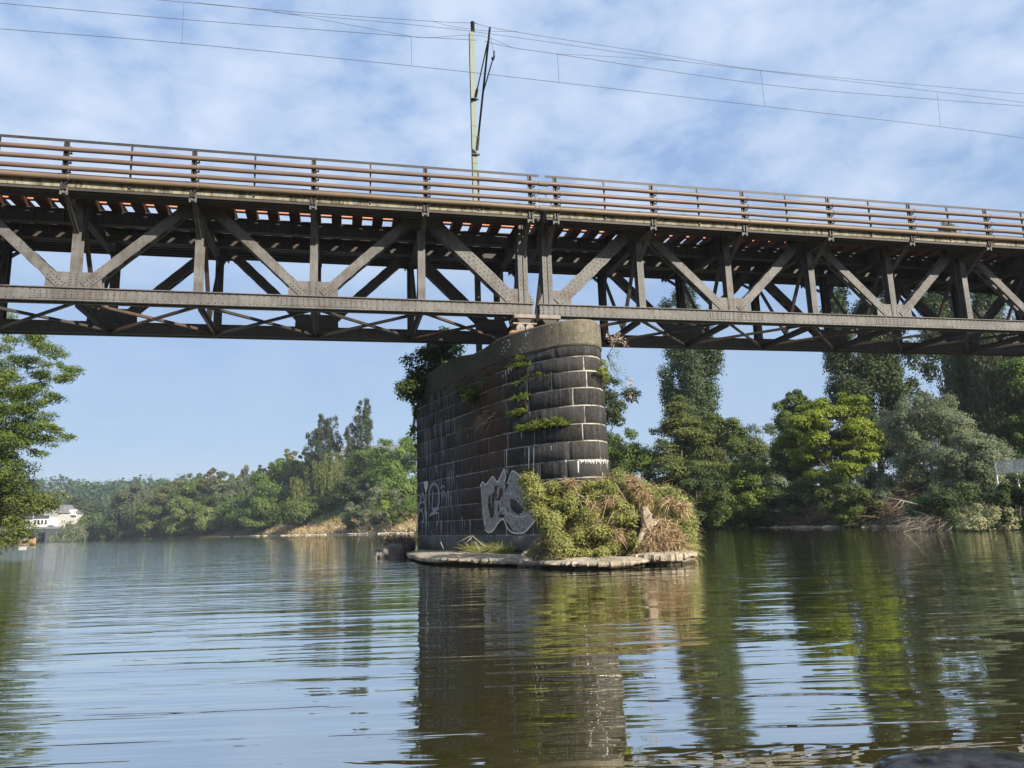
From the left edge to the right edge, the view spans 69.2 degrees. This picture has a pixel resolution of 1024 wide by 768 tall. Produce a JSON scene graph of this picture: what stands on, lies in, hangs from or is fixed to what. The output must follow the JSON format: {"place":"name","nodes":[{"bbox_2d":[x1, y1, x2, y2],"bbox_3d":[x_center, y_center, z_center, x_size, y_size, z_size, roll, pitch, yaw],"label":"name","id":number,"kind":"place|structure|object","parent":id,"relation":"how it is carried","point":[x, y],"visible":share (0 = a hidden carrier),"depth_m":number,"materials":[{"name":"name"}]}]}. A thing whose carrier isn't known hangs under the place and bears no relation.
{"place":"outdoors","nodes":[
{"label":"outdoors","id":0,"kind":"place"},
{"bbox_2d":[0,527,1023,767],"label":"water","id":1,"kind":"structure","parent":0,"point":[829,647],"depth_m":6.38,"materials":[{"name":"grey liquid"}]},
{"bbox_2d":[0,526,62,542],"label":"road bridge","id":2,"kind":"structure","parent":1,"relation":"in","point":[49,531],"depth_m":346.59,"materials":[{"name":"grey paint"}]},
{"bbox_2d":[373,539,415,558],"bbox_3d":[-4.593,6.503,28.818,1.544,0.989,2.040,-2,-11,0],"label":"rock pile","id":3,"kind":"object","parent":1,"relation":"in","point":[397,550],"visible":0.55,"depth_m":27.98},
{"bbox_2d":[367,529,426,547],"bbox_3d":[-4.335,6.061,28.950,2.886,0.809,2.072,-2,-11,0],"label":"grass tuft","id":4,"kind":"object","parent":3,"relation":"on","point":[405,539],"visible":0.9,"depth_m":28.81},
{"bbox_2d":[406,550,533,565],"bbox_3d":[-2.098,5.854,24.307,2.454,0.678,11.231,3,-12,-24],"label":"rock slab","id":5,"kind":"object","parent":1,"relation":"in","point":[453,558],"visible":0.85,"depth_m":21.41,"materials":[{"name":"stone"}]},
{"bbox_2d":[455,541,529,555],"bbox_3d":[-0.820,5.458,23.329,1.823,1.160,3.844,4,-12,-28],"label":"grass tuft","id":6,"kind":"object","parent":5,"relation":"on","point":[495,549],"visible":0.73,"depth_m":22.70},
{"bbox_2d":[416,319,609,556],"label":"bridge pier","id":7,"kind":"structure","parent":1,"relation":"in","point":[467,487],"depth_m":23.60,"materials":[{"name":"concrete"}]},
{"bbox_2d":[405,403,418,448],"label":"ivy bush","id":8,"kind":"object","parent":7,"relation":"attached to","point":[413,429],"visible":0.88,"depth_m":31.20,"materials":[{"name":"green plant"}]},
{"bbox_2d":[393,343,455,406],"bbox_3d":[-3.217,-0.678,30.802,3.429,3.308,2.614,-2,-11,0],"label":"ivy bush","id":9,"kind":"object","parent":7,"relation":"attached to","point":[433,355],"visible":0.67,"depth_m":30.50,"materials":[{"name":"green plant"}]},
{"bbox_2d":[439,326,467,356],"bbox_3d":[-2.784,-1.787,32.441,1.704,1.656,1.908,-2,-11,0],"label":"sapling","id":10,"kind":"object","parent":7,"relation":"on","point":[459,348],"visible":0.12,"depth_m":32.08,"materials":[{"name":"green plant"}]},
{"bbox_2d":[455,381,479,403],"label":"ivy bush","id":11,"kind":"object","parent":7,"relation":"attached to","point":[471,391],"visible":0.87,"depth_m":25.61,"materials":[{"name":"green plant"}]},
{"bbox_2d":[469,21,494,351],"bbox_3d":[-1.135,-8.722,31.050,0.363,17.150,3.908,1,-11,-15],"label":"catenary mast","id":12,"kind":"object","parent":7,"relation":"on","point":[475,140],"visible":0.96,"depth_m":33.02,"materials":[{"name":"metal"}]},
{"bbox_2d":[0,3,468,39],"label":"catenary wire","id":13,"kind":"object","parent":12,"relation":"attached to","point":[232,23],"visible":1,"depth_m":27.92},
{"bbox_2d":[274,12,1023,102],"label":"stitch wire","id":14,"kind":"object","parent":12,"relation":"attached to","point":[635,54],"visible":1,"depth_m":31.61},
{"bbox_2d":[5,9,1020,137],"bbox_3d":[3.611,-12.939,31.081,58.416,2.270,0.017,1,-11,-13],"label":"contact wire","id":15,"kind":"object","parent":14,"relation":"hanging from","point":[489,74],"visible":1,"depth_m":29.77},
{"bbox_2d":[475,23,1021,93],"bbox_3d":[17.707,-16.199,38.819,40.296,0.752,0.019,1,-11,-13],"label":"feeder wire","id":16,"kind":"object","parent":12,"relation":"attached to","point":[745,68],"visible":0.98,"depth_m":37.34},
{"bbox_2d":[485,41,1017,105],"bbox_3d":[15.782,-13.583,34.039,34.689,0.702,0.019,1,-11,-13],"label":"catenary wire","id":17,"kind":"object","parent":12,"relation":"attached to","point":[735,80],"visible":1,"depth_m":32.51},
{"bbox_2d":[506,314,536,335],"bbox_3d":[0.312,-1.824,25.771,1.040,1.115,0.800,1,-11,-13],"label":"roller bearing","id":18,"kind":"object","parent":7,"relation":"on","point":[521,322],"visible":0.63,"depth_m":25.64,"materials":[{"name":"metal"}]},
{"bbox_2d":[0,134,539,344],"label":"bridge span","id":19,"kind":"object","parent":18,"relation":"on","point":[201,228],"visible":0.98,"depth_m":25.25,"materials":[{"name":"metal"}]},
{"bbox_2d":[0,170,1023,241],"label":"pipe","id":20,"kind":"object","parent":19,"relation":"attached to","point":[543,208],"visible":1,"depth_m":24.55,"materials":[{"name":"metal"}]},
{"bbox_2d":[0,151,1023,227],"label":"pipe","id":21,"kind":"object","parent":19,"relation":"attached to","point":[282,173],"visible":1,"depth_m":24.68,"materials":[{"name":"metal"}]},
{"bbox_2d":[0,142,1023,220],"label":"pipe","id":22,"kind":"object","parent":19,"relation":"attached to","point":[278,164],"visible":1,"depth_m":24.73,"materials":[{"name":"metal"}]},
{"bbox_2d":[0,161,1023,234],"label":"pipe","id":23,"kind":"object","parent":19,"relation":"attached to","point":[278,182],"visible":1,"depth_m":24.62,"materials":[{"name":"metal"}]},
{"bbox_2d":[512,415,574,432],"bbox_3d":[0.831,1.185,22.306,2.462,0.454,0.532,-11,-14,40],"label":"wall fern","id":24,"kind":"object","parent":7,"relation":"attached to","point":[545,423],"depth_m":22.20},
{"bbox_2d":[536,315,560,324],"bbox_3d":[1.291,-1.817,25.997,0.920,1.110,0.700,1,-11,-13],"label":"fixed bearing","id":25,"kind":"object","parent":7,"relation":"on","point":[544,319],"visible":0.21,"depth_m":25.88,"materials":[{"name":"metal"}]},
{"bbox_2d":[504,175,1023,356],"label":"bridge span","id":26,"kind":"object","parent":25,"relation":"on","point":[733,258],"visible":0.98,"depth_m":29.57,"materials":[{"name":"metal"}]},
{"bbox_2d":[593,359,610,382],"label":"ivy bush","id":27,"kind":"object","parent":7,"relation":"attached to","point":[602,371],"visible":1,"depth_m":22.37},
{"bbox_2d":[605,330,634,399],"bbox_3d":[3.361,-0.598,23.144,0.882,2.353,1.274,-2,-11,0],"label":"buddleia","id":28,"kind":"object","parent":7,"relation":"attached to","point":[608,356],"visible":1,"depth_m":23.13,"materials":[{"name":"green plant"}]},
{"bbox_2d":[538,555,651,568],"bbox_3d":[2.102,4.667,18.701,2.872,0.648,3.294,-2,-11,0],"label":"rock slab","id":29,"kind":"object","parent":1,"relation":"in","point":[610,562],"visible":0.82,"depth_m":17.68,"materials":[{"name":"stone"}]},
{"bbox_2d":[522,468,716,562],"bbox_3d":[2.781,3.955,20.472,5.217,3.239,4.665,-2,-11,0],"label":"flood wrack mound","id":30,"kind":"object","parent":1,"relation":"in","point":[672,531],"visible":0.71,"depth_m":19.24,"materials":[{"name":"plant"}]},
{"bbox_2d":[515,467,645,559],"bbox_3d":[1.902,3.579,19.314,3.701,2.938,2.726,-2,-11,0],"label":"willow bush","id":31,"kind":"object","parent":30,"relation":"on","point":[539,503],"visible":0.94,"depth_m":19.11,"materials":[{"name":"green plant"}]},
{"bbox_2d":[635,505,658,547],"bbox_3d":[3.332,3.600,18.818,0.739,1.058,0.509,5,-13,-33],"label":"driftwood","id":32,"kind":"object","parent":30,"relation":"on","point":[647,520],"visible":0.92,"depth_m":18.74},
{"bbox_2d":[629,550,697,565],"bbox_3d":[3.836,4.618,19.017,1.791,0.749,2.557,-2,-11,0],"label":"rock slab","id":33,"kind":"object","parent":1,"relation":"in","point":[665,558],"visible":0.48,"depth_m":18.02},
{"bbox_2d":[821,490,1023,531],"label":"dead twigs","id":34,"kind":"object","parent":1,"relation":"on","point":[916,525],"depth_m":41.21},
{"bbox_2d":[872,748,1023,767],"bbox_3d":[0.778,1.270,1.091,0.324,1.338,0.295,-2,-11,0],"label":"rock","id":35,"kind":"object","parent":1,"relation":"on","point":[964,758],"visible":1,"depth_m":1.23,"materials":[{"name":"stone"}]},
{"bbox_2d":[0,0,1023,491],"label":"sky","id":36,"kind":"structure","parent":0,"point":[161,407],"materials":[{"name":"blue"}]},
{"bbox_2d":[1,468,1023,541],"bbox_3d":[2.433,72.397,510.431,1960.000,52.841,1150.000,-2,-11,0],"label":"terrain","id":37,"kind":"structure","parent":0,"point":[242,531],"depth_m":271.67,"materials":[{"name":"soil"}]},
{"bbox_2d":[6,505,44,541],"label":"tree","id":38,"kind":"object","parent":37,"relation":"on","point":[39,539],"visible":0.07,"depth_m":407.20,"materials":[{"name":"plant"}]},
{"bbox_2d":[0,459,69,556],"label":"tree","id":39,"kind":"object","parent":37,"relation":"on","point":[10,523],"visible":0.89,"depth_m":48.91,"materials":[{"name":"green plant"}]},
{"bbox_2d":[25,515,55,526],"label":"terrace house","id":40,"kind":"structure","parent":37,"relation":"on","point":[46,520],"depth_m":375.20,"materials":[{"name":"grey paint"}]},
{"bbox_2d":[0,311,85,492],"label":"tree","id":41,"kind":"object","parent":37,"relation":"on","point":[16,433],"visible":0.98,"depth_m":47.33,"materials":[{"name":"green plant"}]},
{"bbox_2d":[43,505,84,526],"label":"house","id":42,"kind":"structure","parent":37,"relation":"on","point":[68,513],"depth_m":387.04,"materials":[{"name":"paint"}]},
{"bbox_2d":[49,520,88,541],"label":"tree","id":43,"kind":"object","parent":37,"relation":"on","point":[74,532],"visible":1,"depth_m":331.07,"materials":[{"name":"green plant"}]},
{"bbox_2d":[51,496,110,540],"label":"tree","id":44,"kind":"object","parent":37,"relation":"on","point":[87,507],"visible":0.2,"depth_m":402.58,"materials":[{"name":"green plant"}]},
{"bbox_2d":[77,512,109,540],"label":"tree","id":45,"kind":"object","parent":37,"relation":"on","point":[85,519],"visible":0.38,"depth_m":376.97,"materials":[{"name":"green plant"}]},
{"bbox_2d":[91,512,114,540],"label":"tree","id":46,"kind":"object","parent":37,"relation":"on","point":[100,534],"visible":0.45,"depth_m":368.66,"materials":[{"name":"green plant"}]},
{"bbox_2d":[99,502,136,539],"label":"tree","id":47,"kind":"object","parent":37,"relation":"on","point":[113,522],"visible":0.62,"depth_m":364.17,"materials":[{"name":"green plant"}]},
{"bbox_2d":[104,483,148,536],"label":"tree","id":48,"kind":"object","parent":37,"relation":"on","point":[119,497],"visible":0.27,"depth_m":371.75,"materials":[{"name":"green plant"}]},
{"bbox_2d":[124,484,169,535],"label":"tree","id":49,"kind":"object","parent":37,"relation":"on","point":[135,504],"visible":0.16,"depth_m":352.70,"materials":[{"name":"green plant"}]},
{"bbox_2d":[1,474,296,522],"bbox_3d":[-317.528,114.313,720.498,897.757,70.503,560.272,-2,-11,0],"label":"forest","id":50,"kind":"object","parent":37,"relation":"on","point":[98,492],"visible":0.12,"depth_m":673.83,"materials":[{"name":"green plant"}]},
{"bbox_2d":[132,500,170,536],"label":"tree","id":51,"kind":"object","parent":37,"relation":"on","point":[149,514],"visible":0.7,"depth_m":337.82,"materials":[{"name":"green plant"}]},
{"bbox_2d":[153,479,198,533],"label":"tree","id":52,"kind":"object","parent":37,"relation":"on","point":[162,497],"visible":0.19,"depth_m":338.23,"materials":[{"name":"green plant"}]},
{"bbox_2d":[161,495,200,535],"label":"tree","id":53,"kind":"object","parent":37,"relation":"on","point":[175,524],"visible":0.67,"depth_m":319.26,"materials":[{"name":"green plant"}]},
{"bbox_2d":[169,472,212,531],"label":"tree","id":54,"kind":"object","parent":37,"relation":"on","point":[194,484],"visible":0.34,"depth_m":330.78,"materials":[{"name":"green plant"}]},
{"bbox_2d":[185,505,233,532],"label":"tree","id":55,"kind":"object","parent":37,"relation":"on","point":[202,524],"visible":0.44,"depth_m":299.25,"materials":[{"name":"green plant"}]},
{"bbox_2d":[201,467,223,498],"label":"tree","id":56,"kind":"object","parent":37,"relation":"on","point":[211,471],"visible":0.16,"depth_m":326.92,"materials":[{"name":"green plant"}]},
{"bbox_2d":[187,492,246,529],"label":"tree","id":57,"kind":"object","parent":37,"relation":"on","point":[220,499],"visible":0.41,"depth_m":306.81,"materials":[{"name":"green plant"}]},
{"bbox_2d":[209,471,244,506],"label":"tree","id":58,"kind":"object","parent":37,"relation":"on","point":[228,487],"visible":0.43,"depth_m":315.47,"materials":[{"name":"green plant"}]},
{"bbox_2d":[210,492,251,524],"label":"tree","id":59,"kind":"object","parent":37,"relation":"on","point":[242,501],"visible":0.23,"depth_m":288.73,"materials":[{"name":"green plant"}]},
{"bbox_2d":[236,464,256,494],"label":"tree","id":60,"kind":"object","parent":37,"relation":"on","point":[244,479],"visible":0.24,"depth_m":322.18,"materials":[{"name":"green plant"}]},
{"bbox_2d":[229,492,298,527],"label":"tree","id":61,"kind":"object","parent":37,"relation":"on","point":[245,515],"visible":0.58,"depth_m":266.12,"materials":[{"name":"green plant"}]},
{"bbox_2d":[243,458,310,516],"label":"tree","id":62,"kind":"object","parent":37,"relation":"on","point":[262,483],"visible":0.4,"depth_m":271.59,"materials":[{"name":"green plant"}]},
{"bbox_2d":[265,448,300,498],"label":"tree","id":63,"kind":"object","parent":37,"relation":"on","point":[288,456],"visible":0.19,"depth_m":278.82,"materials":[{"name":"green plant"}]},
{"bbox_2d":[160,494,416,535],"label":"undergrowth","id":64,"kind":"object","parent":37,"relation":"on","point":[324,517],"visible":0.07,"depth_m":217.18,"materials":[{"name":"green plant"}]},
{"bbox_2d":[263,494,336,524],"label":"tree","id":65,"kind":"object","parent":37,"relation":"on","point":[293,511],"visible":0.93,"depth_m":229.12,"materials":[{"name":"green plant"}]},
{"bbox_2d":[291,452,315,497],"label":"tree","id":66,"kind":"object","parent":37,"relation":"on","point":[300,469],"visible":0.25,"depth_m":256.85,"materials":[{"name":"green plant"}]},
{"bbox_2d":[288,450,351,511],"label":"tree","id":67,"kind":"object","parent":37,"relation":"on","point":[323,486],"visible":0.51,"depth_m":243.07,"materials":[{"name":"green plant"}]},
{"bbox_2d":[302,413,344,497],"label":"poplar tree","id":68,"kind":"object","parent":37,"relation":"on","point":[320,432],"visible":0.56,"depth_m":255.18,"materials":[{"name":"green plant"}]},
{"bbox_2d":[261,510,417,534],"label":"dry reeds","id":69,"kind":"object","parent":37,"relation":"on","point":[406,525],"visible":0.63,"depth_m":198.70,"materials":[{"name":"plant"}]},
{"bbox_2d":[330,474,373,509],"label":"tree","id":70,"kind":"object","parent":37,"relation":"on","point":[354,485],"visible":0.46,"depth_m":207.95,"materials":[{"name":"green plant"}]},
{"bbox_2d":[341,501,365,530],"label":"bush","id":71,"kind":"object","parent":37,"relation":"on","point":[347,520],"visible":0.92,"depth_m":182.82,"materials":[{"name":"green plant"}]},
{"bbox_2d":[343,397,373,494],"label":"poplar tree","id":72,"kind":"object","parent":37,"relation":"on","point":[364,421],"visible":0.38,"depth_m":250.39,"materials":[{"name":"green plant"}]},
{"bbox_2d":[309,503,416,522],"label":"ground cover","id":73,"kind":"object","parent":37,"relation":"on","point":[341,515],"visible":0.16,"depth_m":207.82,"materials":[{"name":"green plant"}]},
{"bbox_2d":[332,447,404,502],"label":"tree","id":74,"kind":"object","parent":37,"relation":"on","point":[354,467],"visible":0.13,"depth_m":218.15,"materials":[{"name":"green plant"}]},
{"bbox_2d":[333,444,406,479],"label":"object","id":75,"kind":"structure","parent":37,"relation":"on","point":[391,447],"depth_m":305.25,"materials":[{"name":"white"}]},
{"bbox_2d":[356,482,404,528],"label":"bush","id":76,"kind":"object","parent":37,"relation":"on","point":[374,498],"visible":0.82,"depth_m":172.91,"materials":[{"name":"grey plant"}]},
{"bbox_2d":[375,484,391,523],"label":"bush","id":77,"kind":"object","parent":37,"relation":"on","point":[386,504],"visible":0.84,"depth_m":172.71,"materials":[{"name":"green plant"}]},
{"bbox_2d":[357,435,416,505],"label":"tree","id":78,"kind":"object","parent":37,"relation":"on","point":[387,469],"visible":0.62,"depth_m":201.56,"materials":[{"name":"green plant"}]},
{"bbox_2d":[388,493,415,525],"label":"bush","id":79,"kind":"object","parent":37,"relation":"on","point":[396,514],"visible":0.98,"depth_m":162.90,"materials":[{"name":"green plant"}]},
{"bbox_2d":[221,525,908,536],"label":"rubble","id":80,"kind":"object","parent":37,"relation":"on","point":[797,526],"visible":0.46,"depth_m":156.90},
{"bbox_2d":[603,373,641,474],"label":"tree","id":81,"kind":"object","parent":37,"relation":"on","point":[613,409],"visible":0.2,"depth_m":94.52,"materials":[{"name":"green plant"}]},
{"bbox_2d":[608,427,674,497],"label":"tree","id":82,"kind":"object","parent":37,"relation":"on","point":[641,458],"visible":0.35,"depth_m":79.02,"materials":[{"name":"green plant"}]},
{"bbox_2d":[647,394,730,529],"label":"tree","id":83,"kind":"object","parent":37,"relation":"on","point":[676,424],"visible":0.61,"depth_m":75.38,"materials":[{"name":"green plant"}]},
{"bbox_2d":[655,284,727,459],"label":"poplar tree","id":84,"kind":"object","parent":37,"relation":"on","point":[696,368],"visible":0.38,"depth_m":92.59,"materials":[{"name":"green plant"}]},
{"bbox_2d":[668,459,727,529],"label":"tree","id":85,"kind":"object","parent":37,"relation":"on","point":[704,480],"visible":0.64,"depth_m":70.18,"materials":[{"name":"green plant"}]},
{"bbox_2d":[699,481,748,529],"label":"bush","id":86,"kind":"object","parent":37,"relation":"on","point":[722,497],"visible":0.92,"depth_m":69.33,"materials":[{"name":"green plant"}]},
{"bbox_2d":[689,413,770,499],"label":"tree","id":87,"kind":"object","parent":37,"relation":"on","point":[733,442],"visible":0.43,"depth_m":82.32,"materials":[{"name":"green plant"}]},
{"bbox_2d":[717,455,776,527],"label":"tree","id":88,"kind":"object","parent":37,"relation":"on","point":[748,472],"visible":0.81,"depth_m":71.92,"materials":[{"name":"green plant"}]},
{"bbox_2d":[730,480,801,520],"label":"bush","id":89,"kind":"object","parent":37,"relation":"on","point":[776,489],"visible":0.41,"depth_m":71.41,"materials":[{"name":"green plant"}]},
{"bbox_2d":[735,422,797,486],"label":"tree","id":90,"kind":"object","parent":37,"relation":"on","point":[770,429],"visible":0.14,"depth_m":132.41,"materials":[{"name":"green plant"}]},
{"bbox_2d":[765,389,833,483],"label":"tree","id":91,"kind":"object","parent":37,"relation":"on","point":[781,459],"visible":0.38,"depth_m":81.63,"materials":[{"name":"green plant"}]},
{"bbox_2d":[778,474,856,515],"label":"bush","id":92,"kind":"object","parent":37,"relation":"on","point":[797,487],"visible":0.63,"depth_m":66.53,"materials":[{"name":"green plant"}]},
{"bbox_2d":[718,471,930,527],"bbox_3d":[26.846,11.625,68.659,10.132,5.984,30.232,2,-11,-21],"label":"dry brushwood","id":93,"kind":"object","parent":37,"relation":"on","point":[811,516],"visible":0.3,"depth_m":62.73,"materials":[{"name":"plant"}]},
{"bbox_2d":[773,392,884,496],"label":"tree","id":94,"kind":"object","parent":37,"relation":"on","point":[806,421],"visible":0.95,"depth_m":68.79,"materials":[{"name":"green plant"}]},
{"bbox_2d":[814,483,887,527],"bbox_3d":[27.255,9.709,58.934,4.928,3.950,5.495,4,-12,-27],"label":"bush","id":95,"kind":"object","parent":37,"relation":"on","point":[846,508],"visible":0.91,"depth_m":57.92,"materials":[{"name":"green plant"}]},
{"bbox_2d":[845,465,904,513],"bbox_3d":[28.741,8.562,59.226,4.702,4.270,4.686,-2,-11,0],"label":"willow tree","id":96,"kind":"object","parent":37,"relation":"on","point":[871,477],"visible":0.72,"depth_m":58.35,"materials":[{"name":"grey plant"}]},
{"bbox_2d":[818,287,933,472],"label":"poplar tree","id":97,"kind":"object","parent":37,"relation":"on","point":[880,373],"visible":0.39,"depth_m":83.61,"materials":[{"name":"green plant"}]},
{"bbox_2d":[731,447,1023,517],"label":"undergrowth","id":98,"kind":"object","parent":37,"relation":"on","point":[983,501],"visible":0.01,"depth_m":52.26,"materials":[{"name":"green plant"}]},
{"bbox_2d":[871,390,982,495],"bbox_3d":[32.715,4.839,57.919,7.290,8.703,8.333,-2,-11,0],"label":"willow tree","id":99,"kind":"object","parent":37,"relation":"on","point":[945,423],"visible":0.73,"depth_m":57.25,"materials":[{"name":"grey plant"}]},
{"bbox_2d":[903,480,1019,528],"bbox_3d":[26.283,7.941,43.032,6.348,4.679,5.408,-2,-11,0],"label":"bush","id":100,"kind":"object","parent":37,"relation":"on","point":[945,507],"visible":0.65,"depth_m":42.61,"materials":[{"name":"green plant"}]},
{"bbox_2d":[916,222,1011,450],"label":"poplar tree","id":101,"kind":"object","parent":37,"relation":"on","point":[933,302],"visible":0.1,"depth_m":89.44,"materials":[{"name":"green plant"}]},
{"bbox_2d":[920,430,1023,508],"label":"willow tree","id":102,"kind":"object","parent":37,"relation":"on","point":[982,472],"visible":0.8,"depth_m":48.58,"materials":[{"name":"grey plant"}]},
{"bbox_2d":[929,301,1023,461],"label":"weeping tree","id":103,"kind":"object","parent":37,"relation":"on","point":[976,386],"visible":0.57,"depth_m":67.38,"materials":[{"name":"green plant"}]},
{"bbox_2d":[955,501,1021,530],"bbox_3d":[23.893,7.588,37.253,2.833,3.378,2.528,-6,-12,23],"label":"bush","id":104,"kind":"object","parent":37,"relation":"on","point":[979,520],"visible":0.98,"depth_m":37.04,"materials":[{"name":"green plant"}]},
{"bbox_2d":[991,473,1023,528],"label":"bush","id":105,"kind":"object","parent":37,"relation":"on","point":[1016,497],"visible":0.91,"depth_m":38.45,"materials":[{"name":"green plant"}]},
{"bbox_2d":[993,342,1023,456],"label":"tree","id":106,"kind":"object","parent":37,"relation":"on","point":[1011,368],"visible":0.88,"depth_m":62.43,"materials":[{"name":"green plant"}]},
{"bbox_2d":[994,459,1023,485],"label":"railing","id":107,"kind":"object","parent":37,"relation":"on","point":[1008,467],"visible":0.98,"depth_m":44.48,"materials":[{"name":"metal"}]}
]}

